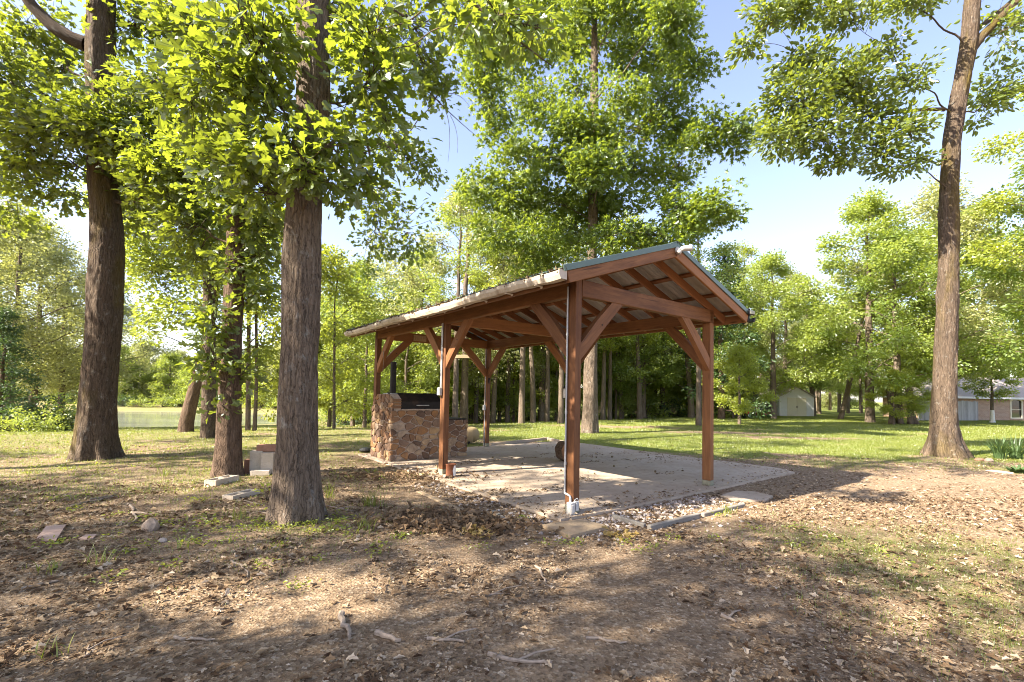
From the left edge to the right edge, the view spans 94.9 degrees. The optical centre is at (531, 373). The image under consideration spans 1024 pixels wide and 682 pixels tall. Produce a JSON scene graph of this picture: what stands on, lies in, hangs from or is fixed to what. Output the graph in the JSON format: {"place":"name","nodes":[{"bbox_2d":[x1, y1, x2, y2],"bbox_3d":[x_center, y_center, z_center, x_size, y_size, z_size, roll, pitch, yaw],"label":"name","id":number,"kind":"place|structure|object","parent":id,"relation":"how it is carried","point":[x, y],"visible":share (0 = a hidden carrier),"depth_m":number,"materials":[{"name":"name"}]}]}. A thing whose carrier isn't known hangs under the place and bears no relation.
{"place":"outdoors","nodes":[
{"label":"outdoors","id":0,"kind":"place"},
{"bbox_2d":[46,410,322,427],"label":"pond","id":1,"kind":"structure","parent":0,"point":[147,418],"depth_m":54.98,"materials":[{"name":"liquid"}]},
{"bbox_2d":[0,395,1023,681],"bbox_3d":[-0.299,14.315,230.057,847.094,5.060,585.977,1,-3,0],"label":"ground","id":2,"kind":"structure","parent":0,"point":[616,609],"depth_m":3.71,"materials":[{"name":"soil"}]},
{"bbox_2d":[0,305,47,429],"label":"cedar tree","id":3,"kind":"object","parent":2,"relation":"on","point":[4,342],"visible":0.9,"depth_m":19.59,"materials":[{"name":"green plant"}]},
{"bbox_2d":[0,406,51,431],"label":"shrub","id":4,"kind":"object","parent":2,"relation":"on","point":[7,423],"visible":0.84,"depth_m":17.95,"materials":[{"name":"green plant"}]},
{"bbox_2d":[0,393,74,431],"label":"shrub","id":5,"kind":"object","parent":2,"relation":"on","point":[40,410],"visible":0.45,"depth_m":19.86,"materials":[{"name":"green plant"}]},
{"bbox_2d":[3,392,76,430],"bbox_3d":[-20.635,1.789,20.431,3.125,1.994,2.595,2,-3,-21],"label":"shrub","id":6,"kind":"object","parent":2,"relation":"on","point":[73,406],"visible":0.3,"depth_m":20.38,"materials":[{"name":"green plant"}]},
{"bbox_2d":[12,408,70,431],"bbox_3d":[-19.218,1.920,18.502,1.766,1.127,1.467,1,-3,11],"label":"shrub","id":7,"kind":"object","parent":2,"relation":"on","point":[50,420],"visible":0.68,"depth_m":18.51,"materials":[{"name":"green plant"}]},
{"bbox_2d":[0,241,84,386],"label":"woodland tree","id":8,"kind":"object","parent":2,"relation":"on","point":[14,289],"visible":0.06,"depth_m":34.04,"materials":[{"name":"green plant"}]},
{"bbox_2d":[0,179,85,366],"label":"woodland tree","id":9,"kind":"object","parent":2,"relation":"on","point":[19,240],"visible":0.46,"depth_m":25.59,"materials":[{"name":"green plant"}]},
{"bbox_2d":[37,524,65,542],"bbox_3d":[-4.811,1.619,4.695,0.154,0.055,0.714,3,-3,-39],"label":"flagstone","id":10,"kind":"object","parent":2,"relation":"on","point":[50,532],"visible":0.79,"depth_m":4.70,"materials":[{"name":"stone"}]},
{"bbox_2d":[0,248,131,411],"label":"woodland tree","id":11,"kind":"object","parent":2,"relation":"on","point":[76,380],"visible":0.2,"depth_m":32.37,"materials":[{"name":"green plant"}]},
{"bbox_2d":[0,196,137,428],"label":"woodland tree","id":12,"kind":"object","parent":2,"relation":"on","point":[38,265],"visible":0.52,"depth_m":27.53,"materials":[{"name":"green plant"}]},
{"bbox_2d":[0,213,138,417],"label":"woodland tree","id":13,"kind":"object","parent":2,"relation":"on","point":[36,389],"visible":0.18,"depth_m":31.04,"materials":[{"name":"green plant"}]},
{"bbox_2d":[25,266,185,398],"bbox_3d":[-32.646,-2.168,36.455,9.767,13.114,9.717,1,-3,1],"label":"woodland tree","id":14,"kind":"object","parent":2,"relation":"on","point":[130,356],"visible":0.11,"depth_m":37.00,"materials":[{"name":"green plant"}]},
{"bbox_2d":[0,0,229,461],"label":"oak tree","id":15,"kind":"object","parent":2,"relation":"on","point":[92,115],"visible":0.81,"depth_m":9.90,"materials":[{"name":"green plant"}]},
{"bbox_2d":[118,343,153,403],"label":"bushy tree","id":16,"kind":"object","parent":2,"relation":"on","point":[145,375],"visible":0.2,"depth_m":81.77,"materials":[{"name":"green plant"}]},
{"bbox_2d":[120,338,174,402],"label":"bushy tree","id":17,"kind":"object","parent":2,"relation":"on","point":[142,385],"visible":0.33,"depth_m":84.43,"materials":[{"name":"green plant"}]},
{"bbox_2d":[137,350,187,403],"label":"bushy tree","id":18,"kind":"object","parent":2,"relation":"on","point":[172,360],"visible":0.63,"depth_m":82.87,"materials":[{"name":"green plant"}]},
{"bbox_2d":[58,137,285,431],"bbox_3d":[-12.527,-3.632,16.939,9.180,11.676,4.446,1,-3,0],"label":"pond edge tree","id":19,"kind":"object","parent":2,"relation":"on","point":[143,262],"visible":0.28,"depth_m":16.58,"materials":[{"name":"green plant"}]},
{"bbox_2d":[172,360,218,401],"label":"bushy tree","id":20,"kind":"object","parent":2,"relation":"on","point":[186,375],"visible":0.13,"depth_m":80.77,"materials":[{"name":"green plant"}]},
{"bbox_2d":[121,31,281,438],"bbox_3d":[-10.128,-4.494,14.218,5.896,13.113,2.998,1,-3,-7],"label":"pond edge tree","id":21,"kind":"object","parent":2,"relation":"on","point":[208,429],"visible":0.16,"depth_m":14.20,"materials":[{"name":"green plant"}]},
{"bbox_2d":[204,475,238,486],"bbox_3d":[-4.897,1.696,7.431,0.200,0.110,0.500,1,-3,6],"label":"concrete block","id":22,"kind":"object","parent":2,"relation":"on","point":[218,481],"depth_m":7.35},
{"bbox_2d":[95,0,378,477],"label":"oak tree","id":23,"kind":"object","parent":2,"relation":"on","point":[156,168],"visible":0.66,"depth_m":8.24,"materials":[{"name":"green plant"}]},
{"bbox_2d":[222,489,259,499],"bbox_3d":[-4.091,1.707,6.628,0.190,0.070,0.470,0,-3,14],"label":"concrete block","id":24,"kind":"object","parent":2,"relation":"on","point":[242,494],"depth_m":6.58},
{"bbox_2d":[214,209,280,430],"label":"young tree","id":25,"kind":"object","parent":2,"relation":"on","point":[276,326],"visible":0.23,"depth_m":17.30,"materials":[{"name":"green plant"}]},
{"bbox_2d":[249,450,262,472],"bbox_3d":[-5.005,1.604,8.569,0.200,0.400,0.200,2,-3,-14],"label":"concrete block","id":26,"kind":"object","parent":2,"relation":"on","point":[255,460],"depth_m":8.47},
{"bbox_2d":[243,215,283,430],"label":"young tree","id":27,"kind":"object","parent":2,"relation":"on","point":[257,396],"visible":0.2,"depth_m":17.97,"materials":[{"name":"green plant"}]},
{"bbox_2d":[261,452,274,473],"bbox_3d":[-4.785,1.616,8.539,0.200,0.380,0.200,2,-3,-14],"label":"concrete block","id":28,"kind":"object","parent":2,"relation":"on","point":[267,460],"depth_m":8.45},
{"bbox_2d":[263,332,348,410],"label":"understory tree","id":29,"kind":"object","parent":2,"relation":"on","point":[324,354],"visible":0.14,"depth_m":25.02,"materials":[{"name":"green plant"}]},
{"bbox_2d":[318,324,371,426],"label":"understory tree","id":30,"kind":"object","parent":2,"relation":"on","point":[329,411],"visible":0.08,"depth_m":25.67,"materials":[{"name":"green plant"}]},
{"bbox_2d":[113,0,590,526],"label":"oak tree","id":31,"kind":"object","parent":2,"relation":"on","point":[305,48],"visible":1,"depth_m":5.23,"materials":[{"name":"green plant"}]},
{"bbox_2d":[318,263,390,423],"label":"woodland tree","id":32,"kind":"object","parent":2,"relation":"on","point":[322,292],"visible":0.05,"depth_m":36.00,"materials":[{"name":"green plant"}]},
{"bbox_2d":[318,243,394,428],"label":"young tree","id":33,"kind":"object","parent":2,"relation":"on","point":[333,259],"visible":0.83,"depth_m":20.03,"materials":[{"name":"green plant"}]},
{"bbox_2d":[318,295,408,425],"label":"understory tree","id":34,"kind":"object","parent":2,"relation":"on","point":[348,316],"visible":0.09,"depth_m":28.58,"materials":[{"name":"green plant"}]},
{"bbox_2d":[318,309,411,427],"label":"understory tree","id":35,"kind":"object","parent":2,"relation":"on","point":[360,379],"visible":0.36,"depth_m":22.19,"materials":[{"name":"green plant"}]},
{"bbox_2d":[320,256,417,391],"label":"woodland tree","id":36,"kind":"object","parent":2,"relation":"on","point":[367,285],"visible":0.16,"depth_m":32.67,"materials":[{"name":"green plant"}]},
{"bbox_2d":[357,341,433,397],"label":"understory tree","id":37,"kind":"object","parent":2,"relation":"on","point":[403,371],"visible":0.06,"depth_m":29.21,"materials":[{"name":"green plant"}]},
{"bbox_2d":[359,307,439,393],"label":"understory tree","id":38,"kind":"object","parent":2,"relation":"on","point":[427,371],"visible":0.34,"depth_m":27.04,"materials":[{"name":"green plant"}]},
{"bbox_2d":[351,251,462,387],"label":"woodland tree","id":39,"kind":"object","parent":2,"relation":"on","point":[426,286],"visible":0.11,"depth_m":33.80,"materials":[{"name":"green plant"}]},
{"bbox_2d":[396,330,479,406],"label":"understory tree","id":40,"kind":"object","parent":2,"relation":"on","point":[436,386],"visible":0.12,"depth_m":29.50,"materials":[{"name":"green plant"}]},
{"bbox_2d":[412,191,493,416],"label":"woodland tree","id":41,"kind":"object","parent":2,"relation":"on","point":[446,220],"visible":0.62,"depth_m":23.52,"materials":[{"name":"green plant"}]},
{"bbox_2d":[421,335,484,407],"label":"understory tree","id":42,"kind":"object","parent":2,"relation":"on","point":[471,393],"visible":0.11,"depth_m":30.73,"materials":[{"name":"green plant"}]},
{"bbox_2d":[360,175,551,422],"bbox_3d":[-4.564,-4.607,30.060,11.855,15.999,11.916,1,-3,-6],"label":"woodland tree","id":43,"kind":"object","parent":2,"relation":"on","point":[465,363],"visible":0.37,"depth_m":28.73,"materials":[{"name":"green plant"}]},
{"bbox_2d":[18,444,914,592],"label":"ground weeds","id":44,"kind":"object","parent":2,"relation":"on","point":[281,541],"visible":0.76,"depth_m":4.87,"materials":[{"name":"green plant"}]},
{"bbox_2d":[439,331,518,422],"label":"understory tree","id":45,"kind":"object","parent":2,"relation":"on","point":[471,411],"visible":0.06,"depth_m":34.17,"materials":[{"name":"green plant"}]},
{"bbox_2d":[449,243,509,422],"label":"woodland tree","id":46,"kind":"object","parent":2,"relation":"on","point":[475,418],"visible":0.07,"depth_m":32.75,"materials":[{"name":"green plant"}]},
{"bbox_2d":[461,221,521,423],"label":"woodland tree","id":47,"kind":"object","parent":2,"relation":"on","point":[493,402],"visible":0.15,"depth_m":30.29,"materials":[{"name":"green plant"}]},
{"bbox_2d":[472,224,522,421],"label":"woodland tree","id":48,"kind":"object","parent":2,"relation":"on","point":[507,407],"visible":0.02,"depth_m":32.84,"materials":[{"name":"green plant"}]},
{"bbox_2d":[0,423,1023,681],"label":"leaf litter","id":49,"kind":"object","parent":2,"relation":"on","point":[438,519],"visible":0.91,"depth_m":4.05,"materials":[{"name":"plant"}]},
{"bbox_2d":[479,346,545,421],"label":"understory tree","id":50,"kind":"object","parent":2,"relation":"on","point":[513,401],"visible":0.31,"depth_m":32.92,"materials":[{"name":"green plant"}]},
{"bbox_2d":[487,648,555,663],"bbox_3d":[-0.057,1.605,2.682,0.394,0.037,0.136,1,-3,0],"label":"fallen stick","id":51,"kind":"object","parent":2,"relation":"on","point":[522,659],"visible":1,"depth_m":2.64,"materials":[{"name":"wood"}]},
{"bbox_2d":[497,210,549,422],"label":"woodland tree","id":52,"kind":"object","parent":2,"relation":"on","point":[532,396],"visible":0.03,"depth_m":28.83,"materials":[{"name":"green plant"}]},
{"bbox_2d":[479,167,576,423],"bbox_3d":[-0.225,-4.495,27.256,5.575,15.183,5.381,0,-3,13],"label":"woodland tree","id":53,"kind":"object","parent":2,"relation":"on","point":[521,415],"visible":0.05,"depth_m":27.06,"materials":[{"name":"green plant"}]},
{"bbox_2d":[501,345,565,410],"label":"understory tree","id":54,"kind":"object","parent":2,"relation":"on","point":[536,390],"visible":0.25,"depth_m":33.93,"materials":[{"name":"green plant"}]},
{"bbox_2d":[479,205,599,420],"bbox_3d":[-0.128,-4.504,34.324,12.209,16.392,12.147,-1,-3,31],"label":"woodland tree","id":55,"kind":"object","parent":2,"relation":"on","point":[541,412],"visible":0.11,"depth_m":33.24,"materials":[{"name":"green plant"}]},
{"bbox_2d":[525,345,583,420],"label":"understory tree","id":56,"kind":"object","parent":2,"relation":"on","point":[553,396],"visible":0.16,"depth_m":33.77,"materials":[{"name":"green plant"}]},
{"bbox_2d":[544,231,565,421],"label":"woodland tree","id":57,"kind":"object","parent":2,"relation":"on","point":[547,402],"visible":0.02,"depth_m":31.38,"materials":[{"name":"green plant"}]},
{"bbox_2d":[522,192,600,423],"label":"woodland tree","id":58,"kind":"object","parent":2,"relation":"on","point":[561,401],"visible":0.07,"depth_m":25.36,"materials":[{"name":"green plant"}]},
{"bbox_2d":[542,519,608,538],"bbox_3d":[0.517,1.782,5.411,0.619,0.065,0.498,3,-3,-36],"label":"stepping pad","id":59,"kind":"object","parent":2,"relation":"on","point":[575,528],"visible":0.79,"depth_m":5.34,"materials":[{"name":"concrete"}]},
{"bbox_2d":[358,441,794,521],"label":"concrete slab","id":60,"kind":"structure","parent":2,"relation":"on","point":[608,476],"depth_m":8.95,"materials":[{"name":"concrete"}]},
{"bbox_2d":[370,362,467,461],"bbox_3d":[-2.657,0.873,11.241,1.950,2.210,1.246,3,-3,-39],"label":"stone grill","id":61,"kind":"object","parent":60,"relation":"on","point":[405,426],"visible":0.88,"depth_m":10.61,"materials":[{"name":"brown stone"}]},
{"bbox_2d":[343,241,750,514],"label":"pavilion","id":62,"kind":"structure","parent":60,"relation":"on","point":[575,312],"depth_m":8.04,"materials":[{"name":"brown wood"}]},
{"bbox_2d":[403,482,756,545],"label":"gravel","id":63,"kind":"structure","parent":2,"relation":"on","point":[679,505],"depth_m":6.21,"materials":[{"name":"gravel"}]},
{"bbox_2d":[585,234,628,419],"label":"woodland tree","id":64,"kind":"object","parent":2,"relation":"on","point":[603,394],"visible":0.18,"depth_m":32.93,"materials":[{"name":"green plant"}]},
{"bbox_2d":[446,0,770,432],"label":"sweetgum tree","id":65,"kind":"object","parent":2,"relation":"on","point":[598,137],"visible":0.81,"depth_m":18.38,"materials":[{"name":"green plant"}]},
{"bbox_2d":[602,247,637,419],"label":"woodland tree","id":66,"kind":"object","parent":2,"relation":"on","point":[609,415],"visible":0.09,"depth_m":33.38,"materials":[{"name":"green plant"}]},
{"bbox_2d":[597,345,651,418],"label":"understory tree","id":67,"kind":"object","parent":2,"relation":"on","point":[616,384],"visible":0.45,"depth_m":35.18,"materials":[{"name":"green plant"}]},
{"bbox_2d":[581,333,668,418],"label":"woodland tree","id":68,"kind":"object","parent":2,"relation":"on","point":[621,392],"visible":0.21,"depth_m":34.73,"materials":[{"name":"green plant"}]},
{"bbox_2d":[604,214,662,418],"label":"woodland tree","id":69,"kind":"object","parent":2,"relation":"on","point":[639,394],"visible":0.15,"depth_m":33.37,"materials":[{"name":"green plant"}]},
{"bbox_2d":[617,387,672,417],"bbox_3d":[8.957,2.432,36.705,4.388,2.800,3.644,-1,-3,38],"label":"shrub","id":70,"kind":"object","parent":2,"relation":"on","point":[649,412],"visible":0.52,"depth_m":36.46,"materials":[{"name":"green plant"}]},
{"bbox_2d":[597,246,716,417],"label":"woodland tree","id":71,"kind":"object","parent":2,"relation":"on","point":[665,378],"visible":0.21,"depth_m":33.58,"materials":[{"name":"green plant"}]},
{"bbox_2d":[646,338,685,412],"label":"understory tree","id":72,"kind":"object","parent":2,"relation":"on","point":[666,394],"visible":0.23,"depth_m":37.84,"materials":[{"name":"green plant"}]},
{"bbox_2d":[630,331,701,416],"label":"woodland tree","id":73,"kind":"object","parent":2,"relation":"on","point":[653,360],"visible":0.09,"depth_m":35.90,"materials":[{"name":"green plant"}]},
{"bbox_2d":[654,396,687,416],"bbox_3d":[11.091,2.729,37.315,3.051,1.899,3.456,-1,-3,41],"label":"shrub","id":74,"kind":"object","parent":2,"relation":"on","point":[673,410],"visible":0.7,"depth_m":37.02,"materials":[{"name":"green plant"}]},
{"bbox_2d":[647,513,700,530],"bbox_3d":[1.741,1.791,5.684,1.019,0.075,0.055,3,-3,-38],"label":"edging strip","id":75,"kind":"object","parent":2,"relation":"on","point":[666,523],"visible":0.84,"depth_m":5.62,"materials":[{"name":"concrete"}]},
{"bbox_2d":[646,259,744,417],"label":"woodland tree","id":76,"kind":"object","parent":2,"relation":"on","point":[691,407],"visible":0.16,"depth_m":35.19,"materials":[{"name":"green plant"}]},
{"bbox_2d":[680,215,747,425],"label":"woodland tree","id":77,"kind":"object","parent":2,"relation":"on","point":[698,255],"visible":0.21,"depth_m":24.79,"materials":[{"name":"green plant"}]},
{"bbox_2d":[672,243,775,418],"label":"cedar tree","id":78,"kind":"object","parent":2,"relation":"on","point":[730,260],"visible":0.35,"depth_m":33.31,"materials":[{"name":"green plant"}]},
{"bbox_2d":[701,342,778,423],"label":"understory tree","id":79,"kind":"object","parent":2,"relation":"on","point":[736,355],"visible":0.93,"depth_m":27.18,"materials":[{"name":"green plant"}]},
{"bbox_2d":[714,357,768,417],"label":"understory tree","id":80,"kind":"object","parent":2,"relation":"on","point":[744,394],"visible":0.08,"depth_m":34.93,"materials":[{"name":"green plant"}]},
{"bbox_2d":[716,239,776,415],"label":"woodland tree","id":81,"kind":"object","parent":2,"relation":"on","point":[749,250],"visible":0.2,"depth_m":40.16,"materials":[{"name":"green plant"}]},
{"bbox_2d":[720,490,772,501],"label":"paving slab","id":82,"kind":"structure","parent":2,"relation":"on","point":[746,496],"depth_m":7.22,"materials":[{"name":"concrete"}]},
{"bbox_2d":[743,337,791,415],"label":"understory tree","id":83,"kind":"object","parent":2,"relation":"on","point":[764,348],"visible":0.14,"depth_m":40.23,"materials":[{"name":"green plant"}]},
{"bbox_2d":[725,248,832,418],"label":"woodland tree","id":84,"kind":"object","parent":2,"relation":"on","point":[769,262],"visible":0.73,"depth_m":35.30,"materials":[{"name":"green plant"}]},
{"bbox_2d":[758,387,816,415],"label":"garden shed","id":85,"kind":"structure","parent":2,"relation":"on","point":[797,401],"depth_m":42.38,"materials":[{"name":"white"}]},
{"bbox_2d":[738,259,857,390],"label":"woodland tree","id":86,"kind":"object","parent":2,"relation":"on","point":[784,364],"visible":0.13,"depth_m":43.24,"materials":[{"name":"green plant"}]},
{"bbox_2d":[762,286,863,415],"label":"woodland tree","id":87,"kind":"object","parent":2,"relation":"on","point":[812,388],"visible":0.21,"depth_m":42.87,"materials":[{"name":"green plant"}]},
{"bbox_2d":[779,302,862,413],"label":"woodland tree","id":88,"kind":"object","parent":2,"relation":"on","point":[841,386],"visible":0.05,"depth_m":50.36,"materials":[{"name":"green plant"}]},
{"bbox_2d":[827,234,904,418],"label":"woodland tree","id":89,"kind":"object","parent":2,"relation":"on","point":[845,400],"visible":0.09,"depth_m":36.97,"materials":[{"name":"green plant"}]},
{"bbox_2d":[777,184,962,422],"bbox_3d":[23.731,-4.716,33.122,9.848,16.823,12.310,-1,-3,39],"label":"woodland tree","id":90,"kind":"object","parent":2,"relation":"on","point":[860,211],"visible":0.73,"depth_m":32.01,"materials":[{"name":"green plant"}]},
{"bbox_2d":[723,0,1023,458],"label":"oak tree","id":91,"kind":"object","parent":2,"relation":"on","point":[944,436],"visible":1,"depth_m":12.93,"materials":[{"name":"green plant"}]},
{"bbox_2d":[861,368,920,424],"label":"understory tree","id":92,"kind":"object","parent":2,"relation":"on","point":[891,410],"visible":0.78,"depth_m":30.04,"materials":[{"name":"green plant"}]},
{"bbox_2d":[811,226,976,423],"bbox_3d":[24.032,-3.015,31.743,9.308,13.164,8.787,3,-3,-36],"label":"woodland tree","id":93,"kind":"object","parent":2,"relation":"on","point":[863,283],"visible":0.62,"depth_m":30.41,"materials":[{"name":"green plant"}]},
{"bbox_2d":[877,352,932,419],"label":"understory tree","id":94,"kind":"object","parent":2,"relation":"on","point":[926,394],"visible":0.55,"depth_m":30.57,"materials":[{"name":"green plant"}]},
{"bbox_2d":[823,171,1023,386],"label":"woodland tree","id":95,"kind":"object","parent":2,"relation":"on","point":[968,223],"visible":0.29,"depth_m":32.01,"materials":[{"name":"green plant"}]},
{"bbox_2d":[850,210,1023,382],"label":"woodland tree","id":96,"kind":"object","parent":2,"relation":"on","point":[968,282],"visible":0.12,"depth_m":35.36,"materials":[{"name":"green plant"}]},
{"bbox_2d":[917,400,977,420],"bbox_3d":[33.542,2.957,37.811,7.098,1.648,0.145,2,-3,-18],"label":"board fence","id":97,"kind":"object","parent":2,"relation":"on","point":[967,410],"visible":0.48,"depth_m":38.34,"materials":[{"name":"grey wood"}]},
{"bbox_2d":[876,377,1023,420],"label":"brick house","id":98,"kind":"structure","parent":2,"relation":"on","point":[1012,408],"depth_m":41.19,"materials":[{"name":"grey"}]},
{"bbox_2d":[1010,399,1022,418],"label":"window","id":99,"kind":"structure","parent":98,"relation":"in","point":[1015,411],"depth_m":41.38,"materials":[{"name":"white glass"}]},
{"bbox_2d":[918,250,1023,377],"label":"woodland tree","id":100,"kind":"object","parent":2,"relation":"on","point":[1019,371],"visible":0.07,"depth_m":52.06,"materials":[{"name":"green plant"}]},
{"bbox_2d":[959,359,1022,422],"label":"young tree","id":101,"kind":"object","parent":2,"relation":"on","point":[982,393],"visible":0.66,"depth_m":35.75,"materials":[{"name":"green plant"}]},
{"bbox_2d":[959,154,1023,376],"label":"woodland tree","id":102,"kind":"object","parent":2,"relation":"on","point":[1013,273],"visible":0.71,"depth_m":29.15,"materials":[{"name":"green plant"}]},
{"bbox_2d":[959,79,1023,272],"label":"woodland tree","id":103,"kind":"object","parent":2,"relation":"on","point":[993,203],"visible":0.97,"depth_m":25.77,"materials":[{"name":"green plant"}]},
{"bbox_2d":[978,433,1023,458],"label":"yucca","id":104,"kind":"object","parent":2,"relation":"on","point":[999,452],"visible":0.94,"depth_m":12.63,"materials":[{"name":"plant"}]},
{"bbox_2d":[0,415,1023,681],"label":"lawn grass","id":105,"kind":"structure","parent":0,"point":[698,437],"depth_m":12.64,"materials":[{"name":"plant"}]},
{"bbox_2d":[0,0,1023,401],"label":"sky","id":106,"kind":"structure","parent":0,"point":[792,208],"materials":[{"name":"blue"}]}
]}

